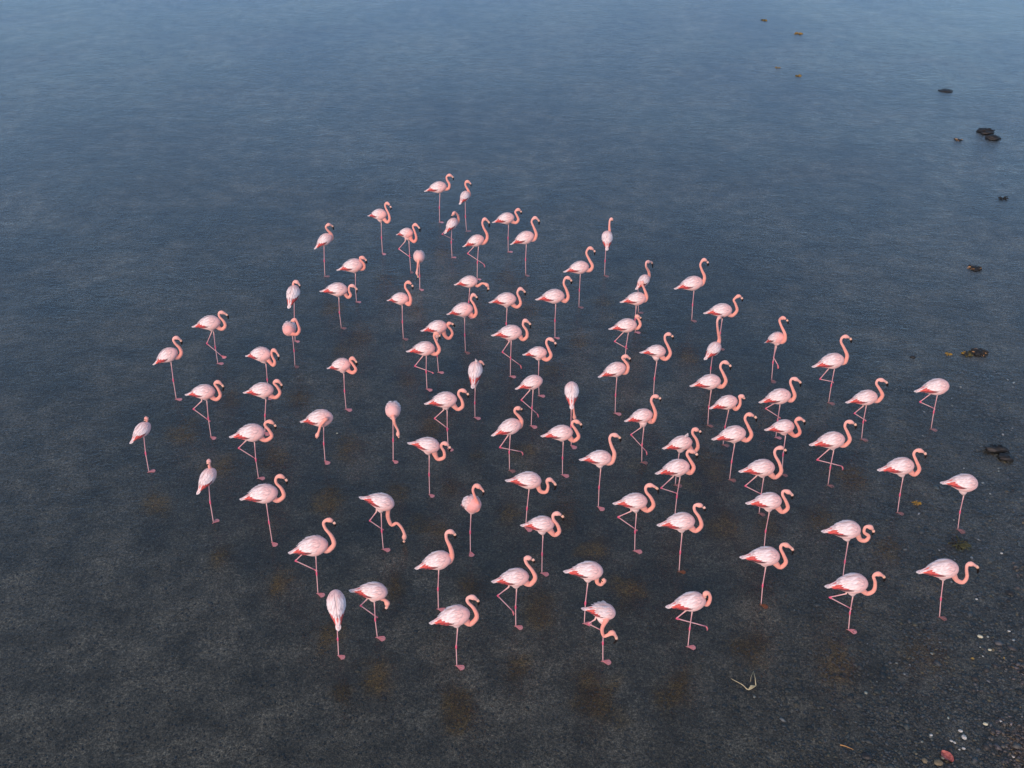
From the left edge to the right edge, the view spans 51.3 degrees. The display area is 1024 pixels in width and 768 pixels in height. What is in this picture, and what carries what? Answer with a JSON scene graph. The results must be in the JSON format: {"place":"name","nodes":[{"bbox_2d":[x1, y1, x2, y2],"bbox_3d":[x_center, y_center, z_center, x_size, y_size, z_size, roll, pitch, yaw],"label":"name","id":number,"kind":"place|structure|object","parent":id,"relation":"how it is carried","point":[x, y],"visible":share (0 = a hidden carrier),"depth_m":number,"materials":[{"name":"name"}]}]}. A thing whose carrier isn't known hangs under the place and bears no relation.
{"place":"outdoors","nodes":[
{"label":"outdoors","id":0,"kind":"place"},
{"bbox_2d":[0,0,1023,767],"bbox_3d":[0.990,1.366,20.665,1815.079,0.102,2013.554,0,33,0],"label":"lagoon bed","id":1,"kind":"object","parent":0,"point":[118,258],"visible":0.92,"depth_m":23.70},
{"bbox_2d":[129,416,154,472],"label":"flamingo","id":2,"kind":"object","parent":1,"relation":"on","point":[142,429],"visible":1,"depth_m":19.70},
{"bbox_2d":[153,336,182,400],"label":"flamingo","id":3,"kind":"object","parent":1,"relation":"on","point":[168,354],"visible":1,"depth_m":21.63},
{"bbox_2d":[185,380,223,439],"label":"flamingo","id":4,"kind":"object","parent":1,"relation":"on","point":[206,392],"visible":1,"depth_m":20.53},
{"bbox_2d":[196,459,218,523],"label":"flamingo","id":5,"kind":"object","parent":1,"relation":"on","point":[208,475],"visible":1,"depth_m":18.46},
{"bbox_2d":[192,310,228,364],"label":"flamingo","id":6,"kind":"object","parent":1,"relation":"on","point":[211,323],"visible":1,"depth_m":22.82},
{"bbox_2d":[229,419,276,479],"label":"flamingo","id":7,"kind":"object","parent":1,"relation":"on","point":[253,432],"visible":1,"depth_m":19.43},
{"bbox_2d":[242,379,282,435],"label":"flamingo","id":8,"kind":"object","parent":1,"relation":"on","point":[263,390],"visible":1,"depth_m":20.68},
{"bbox_2d":[245,347,279,399],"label":"flamingo","id":9,"kind":"object","parent":1,"relation":"on","point":[262,354],"visible":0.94,"depth_m":21.73},
{"bbox_2d":[240,474,287,546],"bbox_3d":[-4.182,2.138,18.176,0.877,1.522,0.311,0,33,0],"label":"flamingo","id":10,"kind":"object","parent":1,"relation":"on","point":[264,493],"visible":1,"depth_m":17.89},
{"bbox_2d":[282,318,300,367],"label":"flamingo","id":11,"kind":"object","parent":1,"relation":"on","point":[288,328],"visible":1,"depth_m":22.68},
{"bbox_2d":[286,280,300,342],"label":"flamingo","id":12,"kind":"object","parent":1,"relation":"on","point":[292,293],"visible":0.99,"depth_m":23.50},
{"bbox_2d":[288,518,335,596],"bbox_3d":[-3.171,2.776,17.105,0.833,1.635,0.310,0,33,0],"label":"flamingo","id":13,"kind":"object","parent":1,"relation":"on","point":[315,545],"visible":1,"depth_m":16.88},
{"bbox_2d":[300,409,332,464],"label":"flamingo","id":14,"kind":"object","parent":1,"relation":"on","point":[320,418],"visible":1,"depth_m":19.86},
{"bbox_2d":[314,223,333,276],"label":"flamingo","id":15,"kind":"object","parent":1,"relation":"on","point":[325,239],"visible":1,"depth_m":26.31},
{"bbox_2d":[320,282,357,329],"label":"flamingo","id":16,"kind":"object","parent":1,"relation":"on","point":[338,289],"visible":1,"depth_m":24.14},
{"bbox_2d":[327,356,357,411],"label":"flamingo","id":17,"kind":"object","parent":1,"relation":"on","point":[342,365],"visible":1,"depth_m":21.32},
{"bbox_2d":[337,256,366,302],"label":"flamingo","id":18,"kind":"object","parent":1,"relation":"on","point":[354,265],"visible":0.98,"depth_m":25.17},
{"bbox_2d":[349,582,389,640],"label":"flamingo","id":19,"kind":"object","parent":1,"relation":"on","point":[374,592],"visible":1,"depth_m":16.14},
{"bbox_2d":[385,401,400,463],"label":"flamingo","id":20,"kind":"object","parent":1,"relation":"on","point":[392,409],"visible":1,"depth_m":19.72},
{"bbox_2d":[413,250,424,290],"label":"flamingo","id":21,"kind":"object","parent":1,"relation":"on","point":[418,256],"visible":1,"depth_m":25.69},
{"bbox_2d":[407,437,450,497],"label":"flamingo","id":22,"kind":"object","parent":1,"relation":"on","point":[429,445],"visible":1,"depth_m":19.02},
{"bbox_2d":[414,529,456,611],"bbox_3d":[-1.194,2.948,16.802,0.686,1.685,0.279,-3,34,-4],"label":"flamingo","id":23,"kind":"object","parent":1,"relation":"on","point":[439,560],"visible":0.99,"depth_m":16.59},
{"bbox_2d":[421,320,454,373],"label":"flamingo","id":24,"kind":"object","parent":1,"relation":"on","point":[440,326],"visible":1,"depth_m":22.49},
{"bbox_2d":[424,174,453,222],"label":"flamingo","id":25,"kind":"object","parent":1,"relation":"on","point":[439,187],"visible":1,"depth_m":28.95},
{"bbox_2d":[442,211,459,257],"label":"flamingo","id":26,"kind":"object","parent":1,"relation":"on","point":[452,223],"visible":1,"depth_m":27.19},
{"bbox_2d":[429,595,479,669],"bbox_3d":[-0.849,3.683,15.857,0.768,1.494,0.294,0,33,0],"label":"flamingo","id":27,"kind":"object","parent":1,"relation":"on","point":[457,616],"visible":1,"depth_m":15.59},
{"bbox_2d":[447,293,477,353],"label":"flamingo","id":28,"kind":"object","parent":1,"relation":"on","point":[464,310],"visible":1,"depth_m":23.19},
{"bbox_2d":[459,180,471,231],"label":"flamingo","id":29,"kind":"object","parent":1,"relation":"on","point":[465,196],"visible":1,"depth_m":28.47},
{"bbox_2d":[454,275,488,318],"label":"flamingo","id":30,"kind":"object","parent":1,"relation":"on","point":[469,281],"visible":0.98,"depth_m":24.63},
{"bbox_2d":[461,483,484,556],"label":"flamingo","id":31,"kind":"object","parent":1,"relation":"on","point":[471,504],"visible":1,"depth_m":17.64},
{"bbox_2d":[468,359,484,419],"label":"flamingo","id":32,"kind":"object","parent":1,"relation":"on","point":[475,368],"visible":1,"depth_m":21.03},
{"bbox_2d":[492,208,521,252],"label":"flamingo","id":33,"kind":"object","parent":1,"relation":"on","point":[507,218],"visible":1,"depth_m":27.46},
{"bbox_2d":[491,406,523,472],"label":"flamingo","id":34,"kind":"object","parent":1,"relation":"on","point":[509,426],"visible":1,"depth_m":19.66},
{"bbox_2d":[489,287,525,341],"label":"flamingo","id":35,"kind":"object","parent":1,"relation":"on","point":[506,299],"visible":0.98,"depth_m":23.68},
{"bbox_2d":[491,319,530,377],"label":"flamingo","id":36,"kind":"object","parent":1,"relation":"on","point":[511,332],"visible":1,"depth_m":22.36},
{"bbox_2d":[510,216,539,276],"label":"flamingo","id":37,"kind":"object","parent":1,"relation":"on","point":[526,237],"visible":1,"depth_m":26.30},
{"bbox_2d":[515,375,542,428],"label":"flamingo","id":38,"kind":"object","parent":1,"relation":"on","point":[532,382],"visible":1,"depth_m":20.86},
{"bbox_2d":[505,471,556,531],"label":"flamingo","id":39,"kind":"object","parent":1,"relation":"on","point":[528,480],"visible":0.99,"depth_m":18.26},
{"bbox_2d":[520,511,564,575],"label":"flamingo","id":40,"kind":"object","parent":1,"relation":"on","point":[542,525],"visible":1,"depth_m":17.30},
{"bbox_2d":[535,276,572,338],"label":"flamingo","id":41,"kind":"object","parent":1,"relation":"on","point":[553,296],"visible":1,"depth_m":23.70},
{"bbox_2d":[564,381,578,448],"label":"flamingo","id":42,"kind":"object","parent":1,"relation":"on","point":[571,392],"visible":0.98,"depth_m":20.15},
{"bbox_2d":[563,561,605,625],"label":"flamingo","id":43,"kind":"object","parent":1,"relation":"on","point":[588,571],"visible":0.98,"depth_m":16.30},
{"bbox_2d":[581,601,617,664],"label":"flamingo","id":44,"kind":"object","parent":1,"relation":"on","point":[603,612],"visible":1,"depth_m":15.70},
{"bbox_2d":[602,217,612,276],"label":"flamingo","id":45,"kind":"object","parent":1,"relation":"on","point":[607,237],"visible":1,"depth_m":26.26},
{"bbox_2d":[598,354,630,415],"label":"flamingo","id":46,"kind":"object","parent":1,"relation":"on","point":[616,369],"visible":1,"depth_m":21.20},
{"bbox_2d":[609,314,641,362],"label":"flamingo","id":47,"kind":"object","parent":1,"relation":"on","point":[626,325],"visible":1,"depth_m":22.91},
{"bbox_2d":[624,394,661,463],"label":"flamingo","id":48,"kind":"object","parent":1,"relation":"on","point":[642,416],"visible":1,"depth_m":19.84},
{"bbox_2d":[635,260,652,313],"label":"flamingo","id":49,"kind":"object","parent":1,"relation":"on","point":[645,278],"visible":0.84,"depth_m":24.89},
{"bbox_2d":[657,503,705,573],"bbox_3d":[2.746,2.545,17.579,0.780,1.501,0.285,0,33,0],"label":"flamingo","id":50,"kind":"object","parent":1,"relation":"on","point":[681,522],"visible":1,"depth_m":17.30},
{"bbox_2d":[662,427,701,487],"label":"flamingo","id":51,"kind":"object","parent":1,"relation":"on","point":[681,444],"visible":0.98,"depth_m":19.31},
{"bbox_2d":[665,591,711,649],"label":"flamingo","id":52,"kind":"object","parent":1,"relation":"on","point":[691,601],"visible":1,"depth_m":15.98},
{"bbox_2d":[674,258,708,322],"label":"flamingo","id":53,"kind":"object","parent":1,"relation":"on","point":[692,283],"visible":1,"depth_m":24.41},
{"bbox_2d":[690,360,731,427],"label":"flamingo","id":54,"kind":"object","parent":1,"relation":"on","point":[710,381],"visible":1,"depth_m":20.85},
{"bbox_2d":[703,294,742,350],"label":"flamingo","id":55,"kind":"object","parent":1,"relation":"on","point":[723,309],"visible":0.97,"depth_m":23.35},
{"bbox_2d":[708,394,744,446],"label":"flamingo","id":56,"kind":"object","parent":1,"relation":"on","point":[727,402],"visible":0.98,"depth_m":20.35},
{"bbox_2d":[764,316,788,382],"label":"flamingo","id":57,"kind":"object","parent":1,"relation":"on","point":[776,338],"visible":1,"depth_m":22.26},
{"bbox_2d":[759,377,801,438],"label":"flamingo","id":58,"kind":"object","parent":1,"relation":"on","point":[779,396],"visible":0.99,"depth_m":20.55},
{"bbox_2d":[764,417,805,476],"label":"flamingo","id":59,"kind":"object","parent":1,"relation":"on","point":[784,427],"visible":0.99,"depth_m":19.51},
{"bbox_2d":[812,335,851,404],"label":"flamingo","id":60,"kind":"object","parent":1,"relation":"on","point":[834,361],"visible":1,"depth_m":21.54},
{"bbox_2d":[809,420,856,487],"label":"flamingo","id":61,"kind":"object","parent":1,"relation":"on","point":[833,440],"visible":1,"depth_m":19.26},
{"bbox_2d":[821,520,874,575],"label":"flamingo","id":62,"kind":"object","parent":1,"relation":"on","point":[847,530],"visible":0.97,"depth_m":17.08},
{"bbox_2d":[825,571,885,633],"bbox_3d":[5.248,3.377,16.545,0.920,1.251,0.302,0,33,0],"label":"flamingo","id":63,"kind":"object","parent":1,"relation":"on","point":[852,584],"visible":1,"depth_m":16.26},
{"bbox_2d":[861,751,872,759],"bbox_3d":[4.942,5.186,14.861,0.157,0.077,0.132,0,33,0],"label":"rock","id":64,"kind":"object","parent":1,"relation":"on","point":[865,755],"visible":1,"depth_m":14.84,"materials":[{"name":"grey stone"}]},
{"bbox_2d":[877,448,926,514],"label":"flamingo","id":65,"kind":"object","parent":1,"relation":"on","point":[901,466],"visible":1,"depth_m":18.59},
{"bbox_2d":[934,759,942,765],"bbox_3d":[5.904,5.239,14.763,0.129,0.058,0.106,0,33,0],"label":"rock","id":66,"kind":"object","parent":1,"relation":"on","point":[937,762],"visible":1,"depth_m":14.74,"materials":[{"name":"beige stone"}]},
{"bbox_2d":[948,535,971,551],"bbox_3d":[7.778,2.771,18.507,0.396,0.080,0.381,18,37,25],"label":"seaweed","id":67,"kind":"object","parent":1,"relation":"on","point":[959,543],"visible":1,"depth_m":18.50,"materials":[{"name":"green plant"}]},
{"bbox_2d":[976,128,994,134],"bbox_3d":[15.769,-8.380,35.379,0.593,0.208,0.512,-14,36,-20],"label":"rock","id":68,"kind":"object","parent":1,"relation":"on","point":[987,131],"visible":0.98,"depth_m":35.31,"materials":[{"name":"grey stone"}]},
{"bbox_2d":[985,134,1000,140],"bbox_3d":[15.716,-8.057,34.905,0.539,0.187,0.384,0,33,0],"label":"rock","id":69,"kind":"object","parent":1,"relation":"on","point":[991,137],"visible":1,"depth_m":34.83,"materials":[{"name":"grey stone"}]},
{"bbox_2d":[983,444,1009,453],"bbox_3d":[9.398,1.277,20.761,0.509,0.236,0.229,0,33,0],"label":"rock","id":70,"kind":"object","parent":1,"relation":"on","point":[994,449],"visible":1,"depth_m":20.69,"materials":[{"name":"grey stone"}]},
{"bbox_2d":[998,453,1013,460],"bbox_3d":[9.502,1.415,20.540,0.321,0.157,0.227,15,36,22],"label":"rock","id":71,"kind":"object","parent":1,"relation":"on","point":[1004,456],"visible":1,"depth_m":20.49,"materials":[{"name":"grey stone"}]},
{"bbox_2d":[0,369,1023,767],"bbox_3d":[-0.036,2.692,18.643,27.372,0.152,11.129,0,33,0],"label":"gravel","id":72,"kind":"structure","parent":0,"point":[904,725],"depth_m":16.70,"materials":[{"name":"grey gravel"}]},
{"bbox_2d":[941,750,953,761],"bbox_3d":[6.046,5.171,14.818,0.166,0.037,0.167,8,34,12],"label":"leaf","id":73,"kind":"object","parent":72,"relation":"on","point":[946,755],"visible":1,"depth_m":14.83,"materials":[{"name":"pink plant"}]},
{"bbox_2d":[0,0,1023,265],"bbox_3d":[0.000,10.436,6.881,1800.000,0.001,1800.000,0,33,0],"label":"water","id":74,"kind":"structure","parent":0,"point":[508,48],"depth_m":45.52,"materials":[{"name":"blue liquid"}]},
{"bbox_2d":[326,589,345,659],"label":"flamingo","id":75,"kind":"object","parent":74,"relation":"on","point":[336,604],"visible":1,"depth_m":15.72},
{"bbox_2d":[368,202,391,254],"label":"flamingo","id":76,"kind":"object","parent":74,"relation":"on","point":[379,215],"visible":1,"depth_m":27.29},
{"bbox_2d":[359,492,406,551],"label":"flamingo","id":77,"kind":"object","parent":74,"relation":"on","point":[381,502],"visible":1,"depth_m":17.81},
{"bbox_2d":[387,280,413,340],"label":"flamingo","id":78,"kind":"object","parent":74,"relation":"on","point":[400,298],"visible":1,"depth_m":23.68},
{"bbox_2d":[396,223,420,273],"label":"flamingo","id":79,"kind":"object","parent":74,"relation":"on","point":[406,233],"visible":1,"depth_m":26.47},
{"bbox_2d":[406,331,440,391],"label":"flamingo","id":80,"kind":"object","parent":74,"relation":"on","point":[425,348],"visible":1,"depth_m":21.98},
{"bbox_2d":[424,388,468,450],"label":"flamingo","id":81,"kind":"object","parent":74,"relation":"on","point":[446,400],"visible":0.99,"depth_m":20.15},
{"bbox_2d":[462,217,489,279],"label":"flamingo","id":82,"kind":"object","parent":74,"relation":"on","point":[476,240],"visible":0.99,"depth_m":26.11},
{"bbox_2d":[491,555,536,629],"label":"flamingo","id":83,"kind":"object","parent":74,"relation":"on","point":[515,578],"visible":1,"depth_m":16.29},
{"bbox_2d":[522,337,556,397],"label":"flamingo","id":84,"kind":"object","parent":74,"relation":"on","point":[538,353],"visible":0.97,"depth_m":21.75},
{"bbox_2d":[541,419,582,477],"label":"flamingo","id":85,"kind":"object","parent":74,"relation":"on","point":[562,433],"visible":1,"depth_m":19.56},
{"bbox_2d":[563,246,595,308],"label":"flamingo","id":86,"kind":"object","parent":74,"relation":"on","point":[580,267],"visible":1,"depth_m":24.91},
{"bbox_2d":[579,433,621,510],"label":"flamingo","id":87,"kind":"object","parent":74,"relation":"on","point":[600,459],"visible":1,"depth_m":18.69},
{"bbox_2d":[620,281,647,333],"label":"flamingo","id":88,"kind":"object","parent":74,"relation":"on","point":[636,299],"visible":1,"depth_m":24.01},
{"bbox_2d":[612,483,658,553],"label":"flamingo","id":89,"kind":"object","parent":74,"relation":"on","point":[635,502],"visible":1,"depth_m":17.74},
{"bbox_2d":[639,332,673,398],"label":"flamingo","id":90,"kind":"object","parent":74,"relation":"on","point":[656,352],"visible":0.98,"depth_m":21.74},
{"bbox_2d":[655,449,697,512],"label":"flamingo","id":91,"kind":"object","parent":74,"relation":"on","point":[677,467],"visible":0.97,"depth_m":18.47},
{"bbox_2d":[704,315,722,373],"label":"flamingo","id":92,"kind":"object","parent":74,"relation":"on","point":[713,348],"visible":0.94,"depth_m":22.20},
{"bbox_2d":[711,412,756,481],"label":"flamingo","id":93,"kind":"object","parent":74,"relation":"on","point":[733,434],"visible":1,"depth_m":19.39},
{"bbox_2d":[732,671,755,689],"bbox_3d":[3.507,4.448,15.929,0.390,0.035,0.278,-12,35,-17],"label":"dry reed","id":94,"kind":"object","parent":74,"relation":"on","point":[751,687],"visible":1,"depth_m":15.87,"materials":[{"name":"plant"}]},
{"bbox_2d":[739,445,786,515],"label":"flamingo","id":95,"kind":"object","parent":74,"relation":"on","point":[762,468],"visible":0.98,"depth_m":18.59},
{"bbox_2d":[740,542,793,608],"bbox_3d":[3.995,3.035,16.973,0.852,1.344,0.289,0,33,0],"label":"flamingo","id":96,"kind":"object","parent":74,"relation":"on","point":[765,556],"visible":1,"depth_m":16.68},
{"bbox_2d":[745,489,793,545],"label":"flamingo","id":97,"kind":"object","parent":74,"relation":"on","point":[768,502],"visible":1,"depth_m":17.74},
{"bbox_2d":[845,378,887,441],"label":"flamingo","id":98,"kind":"object","parent":74,"relation":"on","point":[866,397],"visible":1,"depth_m":20.49},
{"bbox_2d":[914,378,948,431],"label":"flamingo","id":99,"kind":"object","parent":74,"relation":"on","point":[937,386],"visible":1,"depth_m":20.76},
{"bbox_2d":[938,88,952,92],"bbox_3d":[15.831,-10.700,38.932,0.531,0.078,0.448,-16,37,-23],"label":"rock","id":100,"kind":"object","parent":74,"relation":"on","point":[945,90],"visible":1,"depth_m":38.90,"materials":[{"name":"grey stone"}]},
{"bbox_2d":[916,559,978,620],"bbox_3d":[6.750,3.233,16.751,0.980,1.222,0.293,0,33,0],"label":"flamingo","id":101,"kind":"object","parent":74,"relation":"on","point":[943,570],"visible":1,"depth_m":16.44},
{"bbox_2d":[940,474,977,533],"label":"flamingo","id":102,"kind":"object","parent":74,"relation":"on","point":[963,484],"visible":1,"depth_m":18.21},
{"bbox_2d":[961,351,972,356],"bbox_3d":[10.112,-0.666,23.710,0.248,0.071,0.269,0,33,0],"label":"seaweed","id":103,"kind":"object","parent":74,"relation":"on","point":[966,353],"visible":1,"depth_m":23.69,"materials":[{"name":"yellow plant"}]},
{"bbox_2d":[968,264,981,271],"bbox_3d":[11.790,-2.954,27.179,0.359,0.096,0.355,22,39,29],"label":"seaweed","id":104,"kind":"object","parent":74,"relation":"on","point":[975,268],"visible":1,"depth_m":27.14,"materials":[{"name":"brown plant"}]},
{"bbox_2d":[968,348,988,356],"bbox_3d":[10.414,-0.700,23.755,0.368,0.104,0.394,-16,36,-22],"label":"seaweed","id":105,"kind":"object","parent":74,"relation":"on","point":[980,352],"visible":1,"depth_m":23.73,"materials":[{"name":"brown plant"}]},
{"bbox_2d":[1005,589,1014,595],"bbox_3d":[8.187,3.425,17.510,0.159,0.069,0.130,0,33,0],"label":"rock","id":106,"kind":"object","parent":74,"relation":"on","point":[1010,592],"visible":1,"depth_m":17.49,"materials":[{"name":"grey stone"}]}
]}

